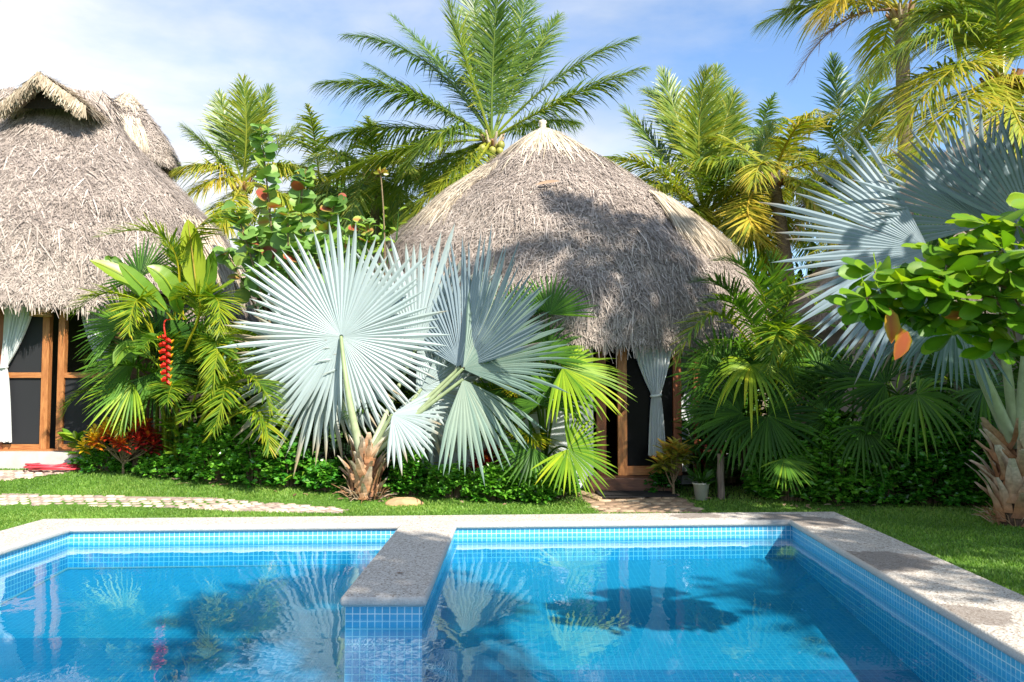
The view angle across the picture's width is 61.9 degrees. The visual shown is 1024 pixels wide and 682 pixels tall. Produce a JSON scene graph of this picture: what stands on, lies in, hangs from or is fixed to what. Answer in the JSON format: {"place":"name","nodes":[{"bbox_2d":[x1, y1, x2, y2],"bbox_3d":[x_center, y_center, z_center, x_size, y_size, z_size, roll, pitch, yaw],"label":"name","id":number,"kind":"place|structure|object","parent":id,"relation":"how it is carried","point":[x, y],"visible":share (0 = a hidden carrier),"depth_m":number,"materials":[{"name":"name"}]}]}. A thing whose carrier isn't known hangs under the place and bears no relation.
{"place":"outdoors","nodes":[
{"label":"outdoors","id":0,"kind":"place"},
{"bbox_2d":[0,493,348,513],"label":"stone path","id":1,"kind":"structure","parent":0,"point":[10,498],"depth_m":12.06,"materials":[{"name":"beige stone"}]},
{"bbox_2d":[303,362,366,466],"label":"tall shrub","id":2,"kind":"object","parent":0,"point":[343,441],"visible":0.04,"depth_m":14.95,"materials":[{"name":"green plant"}]},
{"bbox_2d":[0,466,674,528],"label":"lawn grass","id":3,"kind":"structure","parent":0,"point":[8,519],"depth_m":12.16,"materials":[{"name":"green plant"}]},
{"bbox_2d":[341,352,433,485],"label":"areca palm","id":4,"kind":"object","parent":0,"point":[395,382],"visible":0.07,"depth_m":13.44,"materials":[{"name":"green plant"}]},
{"bbox_2d":[377,445,411,486],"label":"glossy shrub","id":5,"kind":"object","parent":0,"point":[387,470],"visible":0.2,"depth_m":13.26,"materials":[{"name":"green plant"}]},
{"bbox_2d":[0,402,1023,594],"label":"ground","id":6,"kind":"structure","parent":0,"point":[18,505],"depth_m":11.92,"materials":[{"name":"green plant"}]},
{"bbox_2d":[0,470,77,480],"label":"doorstep path","id":7,"kind":"structure","parent":6,"relation":"on","point":[11,475],"depth_m":13.62,"materials":[{"name":"stone"}]},
{"bbox_2d":[23,463,80,469],"bbox_3d":[-7.449,2.043,13.912,0.959,0.122,0.661,0,-3,0],"label":"garden hose","id":8,"kind":"object","parent":6,"relation":"on","point":[37,466],"visible":0.95,"depth_m":13.69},
{"bbox_2d":[75,415,165,473],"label":"croton bush","id":9,"kind":"object","parent":6,"relation":"on","point":[143,434],"visible":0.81,"depth_m":13.49,"materials":[{"name":"red plant"}]},
{"bbox_2d":[0,71,260,469],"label":"thatched hut","id":10,"kind":"object","parent":6,"relation":"on","point":[79,170],"visible":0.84,"depth_m":15.15,"materials":[{"name":"wicker"}]},
{"bbox_2d":[29,305,52,316],"bbox_3d":[-7.884,-0.782,14.296,0.375,0.733,0.384,0,-3,0],"label":"basket lamp","id":11,"kind":"object","parent":10,"relation":"hanging from","point":[44,313],"visible":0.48,"depth_m":14.23,"materials":[{"name":"beige wicker"}]},
{"bbox_2d":[112,91,184,180],"bbox_3d":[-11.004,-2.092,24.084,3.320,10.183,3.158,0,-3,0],"label":"thatched hut","id":12,"kind":"object","parent":6,"relation":"on","point":[150,140],"visible":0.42,"depth_m":23.81,"materials":[{"name":"plant"}]},
{"bbox_2d":[171,351,249,464],"bbox_3d":[-5.290,1.164,14.863,1.676,2.046,1.099,0,-3,0],"label":"tall shrub","id":13,"kind":"object","parent":6,"relation":"on","point":[197,378],"visible":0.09,"depth_m":14.68,"materials":[{"name":"green plant"}]},
{"bbox_2d":[168,72,330,411],"bbox_3d":[-7.183,-2.575,23.699,4.443,10.461,3.386,0,-3,0],"label":"coconut palm","id":14,"kind":"object","parent":6,"relation":"on","point":[238,130],"visible":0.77,"depth_m":23.98,"materials":[{"name":"green plant"}]},
{"bbox_2d":[257,431,318,487],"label":"glossy shrub","id":15,"kind":"object","parent":6,"relation":"on","point":[280,461],"visible":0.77,"depth_m":12.99,"materials":[{"name":"green plant"}]},
{"bbox_2d":[233,228,375,434],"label":"broadleaf tree","id":16,"kind":"object","parent":6,"relation":"on","point":[240,245],"visible":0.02,"depth_m":19.59,"materials":[{"name":"green plant"}]},
{"bbox_2d":[219,103,393,244],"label":"coconut palm","id":17,"kind":"object","parent":6,"relation":"on","point":[310,119],"visible":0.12,"depth_m":27.15,"materials":[{"name":"green plant"}]},
{"bbox_2d":[301,455,349,494],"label":"glossy shrub","id":18,"kind":"object","parent":6,"relation":"on","point":[325,473],"visible":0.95,"depth_m":12.80,"materials":[{"name":"green plant"}]},
{"bbox_2d":[255,178,397,253],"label":"broadleaf tree","id":19,"kind":"object","parent":6,"relation":"on","point":[276,217],"visible":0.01,"depth_m":32.93,"materials":[{"name":"green plant"}]},
{"bbox_2d":[261,115,457,256],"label":"coconut palm","id":20,"kind":"object","parent":6,"relation":"on","point":[352,192],"visible":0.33,"depth_m":25.28,"materials":[{"name":"green plant"}]},
{"bbox_2d":[170,454,578,498],"bbox_3d":[-3.366,2.372,16.132,9.217,0.280,7.460,0,-3,0],"label":"planting bed","id":21,"kind":"object","parent":6,"relation":"on","point":[319,458],"visible":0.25,"depth_m":13.13,"materials":[{"name":"soil"}]},
{"bbox_2d":[57,428,89,462],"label":"ginger plant","id":22,"kind":"object","parent":21,"relation":"on","point":[68,435],"visible":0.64,"depth_m":13.97,"materials":[{"name":"green plant"}]},
{"bbox_2d":[68,436,147,471],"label":"glossy shrub","id":23,"kind":"object","parent":21,"relation":"on","point":[112,463],"visible":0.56,"depth_m":13.69,"materials":[{"name":"green plant"}]},
{"bbox_2d":[73,235,212,472],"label":"fan palm","id":24,"kind":"object","parent":21,"relation":"on","point":[120,386],"visible":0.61,"depth_m":13.54,"materials":[{"name":"green plant"}]},
{"bbox_2d":[58,322,241,456],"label":"areca palm","id":25,"kind":"object","parent":21,"relation":"on","point":[153,349],"visible":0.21,"depth_m":14.02,"materials":[{"name":"green plant"}]},
{"bbox_2d":[131,450,186,477],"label":"glossy shrub","id":26,"kind":"object","parent":21,"relation":"on","point":[152,464],"visible":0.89,"depth_m":13.48,"materials":[{"name":"green plant"}]},
{"bbox_2d":[90,219,233,469],"bbox_3d":[-5.376,0.078,13.465,2.327,4.055,1.496,0,-3,0],"label":"heliconia plant","id":27,"kind":"object","parent":21,"relation":"on","point":[197,265],"visible":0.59,"depth_m":13.33,"materials":[{"name":"green plant"}]},
{"bbox_2d":[157,319,173,388],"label":"heliconia flower","id":28,"kind":"object","parent":27,"relation":"attached to","point":[163,357],"visible":0.99,"depth_m":12.83,"materials":[{"name":"red plant"}]},
{"bbox_2d":[65,205,293,473],"bbox_3d":[-4.983,0.017,13.726,3.639,4.240,3.431,0,-3,0],"label":"areca palm","id":29,"kind":"object","parent":21,"relation":"on","point":[204,301],"visible":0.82,"depth_m":12.76,"materials":[{"name":"green plant"}]},
{"bbox_2d":[152,418,209,475],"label":"ginger plant","id":30,"kind":"object","parent":21,"relation":"on","point":[176,432],"visible":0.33,"depth_m":13.53,"materials":[{"name":"green plant"}]},
{"bbox_2d":[172,420,249,481],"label":"glossy shrub","id":31,"kind":"object","parent":21,"relation":"on","point":[198,454],"visible":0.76,"depth_m":13.22,"materials":[{"name":"green plant"}]},
{"bbox_2d":[141,323,330,475],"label":"areca palm","id":32,"kind":"object","parent":21,"relation":"on","point":[233,365],"visible":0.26,"depth_m":13.51,"materials":[{"name":"green plant"}]},
{"bbox_2d":[195,333,284,458],"bbox_3d":[-4.811,1.008,15.249,1.780,2.456,1.327,0,-3,0],"label":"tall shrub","id":33,"kind":"object","parent":21,"relation":"on","point":[247,399],"visible":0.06,"depth_m":15.14,"materials":[{"name":"green plant"}]},
{"bbox_2d":[214,413,288,487],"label":"glossy shrub","id":34,"kind":"object","parent":21,"relation":"on","point":[255,454],"visible":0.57,"depth_m":13.07,"materials":[{"name":"green plant"}]},
{"bbox_2d":[250,383,347,456],"bbox_3d":[-4.093,1.188,15.567,1.624,2.240,1.661,-3,-4,42],"label":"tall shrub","id":35,"kind":"object","parent":21,"relation":"on","point":[284,417],"visible":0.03,"depth_m":15.55,"materials":[{"name":"green plant"}]},
{"bbox_2d":[227,355,373,470],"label":"areca palm","id":36,"kind":"object","parent":21,"relation":"on","point":[294,426],"visible":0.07,"depth_m":14.13,"materials":[{"name":"green plant"}]},
{"bbox_2d":[212,123,390,423],"bbox_3d":[-3.883,-1.208,15.356,3.369,5.448,1.768,0,-3,0],"label":"sea grape","id":37,"kind":"object","parent":21,"relation":"on","point":[277,242],"visible":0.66,"depth_m":15.37,"materials":[{"name":"green plant"}]},
{"bbox_2d":[333,206,406,288],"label":"leafy shrub","id":38,"kind":"object","parent":21,"relation":"on","point":[368,246],"visible":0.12,"depth_m":15.16,"materials":[{"name":"green plant"}]},
{"bbox_2d":[373,167,388,275],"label":"slender stalk","id":39,"kind":"object","parent":21,"relation":"on","point":[383,171],"visible":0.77,"depth_m":14.59,"materials":[{"name":"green plant"}]},
{"bbox_2d":[344,386,419,475],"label":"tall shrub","id":40,"kind":"object","parent":21,"relation":"on","point":[368,428],"visible":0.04,"depth_m":13.80,"materials":[{"name":"green plant"}]},
{"bbox_2d":[383,443,431,495],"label":"glossy shrub","id":41,"kind":"object","parent":21,"relation":"on","point":[408,484],"visible":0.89,"depth_m":12.55,"materials":[{"name":"green plant"}]},
{"bbox_2d":[460,462,525,501],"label":"glossy shrub","id":42,"kind":"object","parent":21,"relation":"on","point":[495,486],"visible":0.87,"depth_m":12.25,"materials":[{"name":"green plant"}]},
{"bbox_2d":[544,458,581,497],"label":"glossy shrub","id":43,"kind":"object","parent":21,"relation":"on","point":[566,490],"visible":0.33,"depth_m":12.48,"materials":[{"name":"green plant"}]},
{"bbox_2d":[217,217,568,501],"bbox_3d":[-1.770,0.221,12.731,5.760,4.217,1.954,-1,-3,16],"label":"silver fan palm","id":44,"kind":"object","parent":6,"relation":"on","point":[306,342],"visible":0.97,"depth_m":12.72,"materials":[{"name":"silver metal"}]},
{"bbox_2d":[385,497,423,505],"bbox_3d":[-1.528,2.270,12.085,0.572,0.116,0.321,0,-3,0],"label":"boulder","id":45,"kind":"object","parent":6,"relation":"on","point":[397,501],"visible":0.95,"depth_m":11.99,"materials":[{"name":"beige stone"}]},
{"bbox_2d":[421,460,475,499],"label":"glossy shrub","id":46,"kind":"object","parent":6,"relation":"on","point":[447,483],"visible":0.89,"depth_m":12.44,"materials":[{"name":"green plant"}]},
{"bbox_2d":[433,450,491,485],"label":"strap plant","id":47,"kind":"object","parent":6,"relation":"on","point":[469,469],"visible":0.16,"depth_m":12.90,"materials":[{"name":"green plant"}]},
{"bbox_2d":[308,0,652,233],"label":"coconut palm","id":48,"kind":"object","parent":6,"relation":"on","point":[495,69],"visible":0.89,"depth_m":23.30,"materials":[{"name":"green plant"}]},
{"bbox_2d":[468,443,507,472],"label":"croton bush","id":49,"kind":"object","parent":6,"relation":"on","point":[487,456],"visible":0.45,"depth_m":12.97,"materials":[{"name":"red plant"}]},
{"bbox_2d":[458,371,563,474],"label":"areca palm","id":50,"kind":"object","parent":6,"relation":"on","point":[536,437],"visible":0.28,"depth_m":12.58,"materials":[{"name":"green plant"}]},
{"bbox_2d":[0,512,1023,681],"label":"swimming pool","id":51,"kind":"structure","parent":6,"relation":"on","point":[755,597],"depth_m":7.89,"materials":[{"name":"liquid"}]},
{"bbox_2d":[510,467,563,503],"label":"glossy shrub","id":52,"kind":"object","parent":6,"relation":"on","point":[533,492],"visible":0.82,"depth_m":12.17,"materials":[{"name":"green plant"}]},
{"bbox_2d":[338,120,773,492],"bbox_3d":[0.791,-0.934,17.047,8.794,7.080,8.650,0,-3,0],"label":"thatched hut","id":53,"kind":"object","parent":6,"relation":"on","point":[629,253],"visible":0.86,"depth_m":13.62,"materials":[{"name":"wicker"}]},
{"bbox_2d":[477,273,636,500],"bbox_3d":[0.504,0.603,12.218,2.573,3.302,1.663,0,-3,0],"label":"fan palm","id":54,"kind":"object","parent":6,"relation":"on","point":[586,374],"visible":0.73,"depth_m":12.29,"materials":[{"name":"green plant"}]},
{"bbox_2d":[165,478,987,513],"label":"leaf litter","id":55,"kind":"object","parent":6,"relation":"on","point":[784,504],"visible":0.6,"depth_m":12.31,"materials":[{"name":"brown plant"}]},
{"bbox_2d":[579,492,702,513],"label":"paver path","id":56,"kind":"structure","parent":6,"relation":"on","point":[672,504],"depth_m":12.02,"materials":[{"name":"beige stone"}]},
{"bbox_2d":[575,490,601,500],"bbox_3d":[1.123,2.273,12.551,0.080,0.116,0.632,2,-4,-30],"label":"rope","id":57,"kind":"object","parent":56,"relation":"on","point":[595,497],"visible":0.78,"depth_m":12.47,"materials":[{"name":"fabric"}]},
{"bbox_2d":[595,491,677,497],"bbox_3d":[1.818,2.262,12.721,1.127,0.074,0.674,1,-3,-11],"label":"doormat","id":58,"kind":"object","parent":56,"relation":"on","point":[618,494],"visible":0.69,"depth_m":12.56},
{"bbox_2d":[643,463,682,492],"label":"glossy shrub","id":59,"kind":"object","parent":6,"relation":"on","point":[660,479],"visible":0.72,"depth_m":12.79,"materials":[{"name":"green plant"}]},
{"bbox_2d":[645,436,698,493],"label":"croton bush","id":60,"kind":"object","parent":6,"relation":"on","point":[674,449],"visible":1,"depth_m":12.60,"materials":[{"name":"green plant"}]},
{"bbox_2d":[684,466,716,500],"bbox_3d":[2.744,2.059,12.414,0.576,0.500,0.481,3,-4,-40],"label":"plant pot","id":61,"kind":"object","parent":6,"relation":"on","point":[701,487],"visible":1,"depth_m":12.33,"materials":[{"name":"white ceramic"}]},
{"bbox_2d":[703,447,724,499],"bbox_3d":[2.943,1.929,12.459,0.328,0.763,0.114,0,-3,0],"label":"tap post","id":62,"kind":"object","parent":6,"relation":"on","point":[720,480],"visible":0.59,"depth_m":12.42,"materials":[{"name":"grey wood"}]},
{"bbox_2d":[600,62,840,294],"bbox_3d":[4.499,-2.434,21.053,6.473,10.443,5.824,0,-3,0],"label":"coconut palm","id":63,"kind":"object","parent":6,"relation":"on","point":[687,132],"visible":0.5,"depth_m":21.07,"materials":[{"name":"green plant"}]},
{"bbox_2d":[654,107,876,428],"bbox_3d":[5.977,-1.335,19.568,5.178,8.214,4.605,2,-4,-36],"label":"coconut palm","id":64,"kind":"object","parent":6,"relation":"on","point":[772,179],"visible":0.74,"depth_m":19.07,"materials":[{"name":"green plant"}]},
{"bbox_2d":[729,92,815,415],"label":"coconut palm","id":65,"kind":"object","parent":6,"relation":"on","point":[764,112],"visible":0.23,"depth_m":41.90,"materials":[{"name":"green plant"}]},
{"bbox_2d":[766,261,818,299],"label":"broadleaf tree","id":66,"kind":"object","parent":6,"relation":"on","point":[801,272],"depth_m":20.37,"materials":[{"name":"green plant"}]},
{"bbox_2d":[686,476,992,508],"bbox_3d":[6.718,2.347,13.345,8.596,0.100,5.946,-2,-4,36],"label":"planting bed shade","id":67,"kind":"object","parent":6,"relation":"on","point":[727,492],"visible":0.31,"depth_m":12.46,"materials":[{"name":"plant"}]},
{"bbox_2d":[673,419,732,480],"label":"ginger plant","id":68,"kind":"object","parent":67,"relation":"on","point":[696,458],"visible":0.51,"depth_m":12.99,"materials":[{"name":"green plant"}]},
{"bbox_2d":[692,436,724,481],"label":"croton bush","id":69,"kind":"object","parent":67,"relation":"on","point":[702,461],"visible":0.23,"depth_m":13.27,"materials":[{"name":"green plant"}]},
{"bbox_2d":[689,384,753,483],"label":"tall shrub","id":70,"kind":"object","parent":67,"relation":"on","point":[736,473],"visible":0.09,"depth_m":13.98,"materials":[{"name":"green plant"}]},
{"bbox_2d":[666,322,825,494],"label":"fan palm","id":71,"kind":"object","parent":67,"relation":"on","point":[744,429],"visible":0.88,"depth_m":12.18,"materials":[{"name":"green plant"}]},
{"bbox_2d":[668,246,856,418],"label":"areca palm","id":72,"kind":"object","parent":67,"relation":"on","point":[784,332],"visible":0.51,"depth_m":12.48,"materials":[{"name":"green plant"}]},
{"bbox_2d":[734,379,797,468],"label":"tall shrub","id":73,"kind":"object","parent":67,"relation":"on","point":[759,393],"visible":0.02,"depth_m":15.43,"materials":[{"name":"green plant"}]},
{"bbox_2d":[741,428,795,498],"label":"hedge shrub","id":74,"kind":"object","parent":67,"relation":"on","point":[753,491],"visible":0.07,"depth_m":12.48,"materials":[{"name":"green plant"}]},
{"bbox_2d":[740,420,836,502],"bbox_3d":[4.049,1.733,12.449,1.397,1.189,1.237,0,-3,0],"label":"hedge shrub","id":75,"kind":"object","parent":67,"relation":"on","point":[751,480],"visible":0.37,"depth_m":12.17,"materials":[{"name":"green plant"}]},
{"bbox_2d":[753,344,898,466],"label":"areca palm","id":76,"kind":"object","parent":67,"relation":"on","point":[820,390],"visible":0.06,"depth_m":13.96,"materials":[{"name":"green plant"}]},
{"bbox_2d":[804,400,857,435],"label":"tall shrub","id":77,"kind":"object","parent":67,"relation":"on","point":[847,413],"visible":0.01,"depth_m":14.23,"materials":[{"name":"green plant"}]},
{"bbox_2d":[790,407,884,502],"bbox_3d":[4.714,1.642,12.435,1.423,1.375,1.369,0,-3,0],"label":"hedge shrub","id":78,"kind":"object","parent":67,"relation":"on","point":[844,484],"visible":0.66,"depth_m":12.07,"materials":[{"name":"green plant"}]},
{"bbox_2d":[780,340,910,488],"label":"fan palm","id":79,"kind":"object","parent":67,"relation":"on","point":[821,368],"visible":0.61,"depth_m":12.53,"materials":[{"name":"green plant"}]},
{"bbox_2d":[835,405,932,507],"bbox_3d":[5.350,1.628,12.402,1.473,1.453,1.292,0,-3,0],"label":"hedge shrub","id":80,"kind":"object","parent":67,"relation":"on","point":[890,480],"visible":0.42,"depth_m":12.01,"materials":[{"name":"green plant"}]},
{"bbox_2d":[801,321,968,413],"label":"areca palm","id":81,"kind":"object","parent":67,"relation":"on","point":[899,392],"visible":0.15,"depth_m":14.93,"materials":[{"name":"green plant"}]},
{"bbox_2d":[824,213,1016,495],"bbox_3d":[5.992,0.212,12.030,2.782,4.184,1.793,0,-3,0],"label":"fan palm","id":82,"kind":"object","parent":67,"relation":"on","point":[973,389],"visible":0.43,"depth_m":11.91,"materials":[{"name":"green plant"}]},
{"bbox_2d":[885,402,979,506],"bbox_3d":[5.975,1.606,12.329,1.372,1.478,1.330,-2,-4,29],"label":"hedge shrub","id":83,"kind":"object","parent":67,"relation":"on","point":[941,454],"visible":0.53,"depth_m":11.97,"materials":[{"name":"green plant"}]},
{"bbox_2d":[914,379,975,423],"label":"tall shrub","id":84,"kind":"object","parent":67,"relation":"on","point":[950,387],"visible":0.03,"depth_m":13.10,"materials":[{"name":"green plant"}]},
{"bbox_2d":[928,403,993,505],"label":"hedge shrub","id":85,"kind":"object","parent":67,"relation":"on","point":[971,477],"visible":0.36,"depth_m":11.97,"materials":[{"name":"green plant"}]},
{"bbox_2d":[969,427,998,505],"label":"hedge shrub","id":86,"kind":"object","parent":67,"relation":"on","point":[981,492],"visible":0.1,"depth_m":11.89,"materials":[{"name":"green plant"}]},
{"bbox_2d":[964,381,1016,449],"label":"tall shrub","id":87,"kind":"object","parent":67,"relation":"on","point":[986,410],"depth_m":13.12,"materials":[{"name":"green plant"}]},
{"bbox_2d":[739,51,939,277],"bbox_3d":[9.460,-2.735,24.306,6.075,11.466,6.165,-1,-3,13],"label":"coconut palm","id":88,"kind":"object","parent":6,"relation":"on","point":[837,93],"visible":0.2,"depth_m":24.51,"materials":[{"name":"green plant"}]},
{"bbox_2d":[675,485,1023,595],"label":"shaded lawn grass","id":89,"kind":"structure","parent":6,"relation":"on","point":[930,513],"depth_m":10.25,"materials":[{"name":"green plant"}]},
{"bbox_2d":[787,139,937,274],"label":"coconut palm","id":90,"kind":"object","parent":6,"relation":"on","point":[838,190],"visible":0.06,"depth_m":22.39,"materials":[{"name":"green plant"}]},
{"bbox_2d":[750,0,977,185],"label":"coconut palm","id":91,"kind":"object","parent":6,"relation":"on","point":[896,10],"visible":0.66,"depth_m":21.59,"materials":[{"name":"green plant"}]},
{"bbox_2d":[760,93,1023,526],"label":"silver fan palm","id":92,"kind":"object","parent":6,"relation":"on","point":[994,170],"visible":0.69,"depth_m":9.92,"materials":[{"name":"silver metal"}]},
{"bbox_2d":[802,0,1023,232],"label":"coconut palm","id":93,"kind":"object","parent":6,"relation":"on","point":[994,29],"visible":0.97,"depth_m":14.73,"materials":[{"name":"green plant"}]},
{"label":"almond tree","id":94,"kind":"object","parent":6,"relation":"on","visible":0},
{"bbox_2d":[824,192,1023,364],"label":"almond branch","id":95,"kind":"object","parent":94,"relation":"attached to","point":[964,259],"visible":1,"depth_m":5.62,"materials":[{"name":"green plant"}]},
{"bbox_2d":[0,0,1023,604],"label":"sky","id":96,"kind":"structure","parent":0,"point":[171,55],"materials":[{"name":"blue"}]},
{"bbox_2d":[703,452,736,492],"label":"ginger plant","id":97,"kind":"object","parent":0,"point":[712,462],"visible":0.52,"depth_m":12.88,"materials":[{"name":"green plant"}]},
{"bbox_2d":[903,355,1019,411],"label":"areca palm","id":98,"kind":"object","parent":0,"point":[1015,373],"visible":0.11,"depth_m":13.94,"materials":[{"name":"green plant"}]}
]}

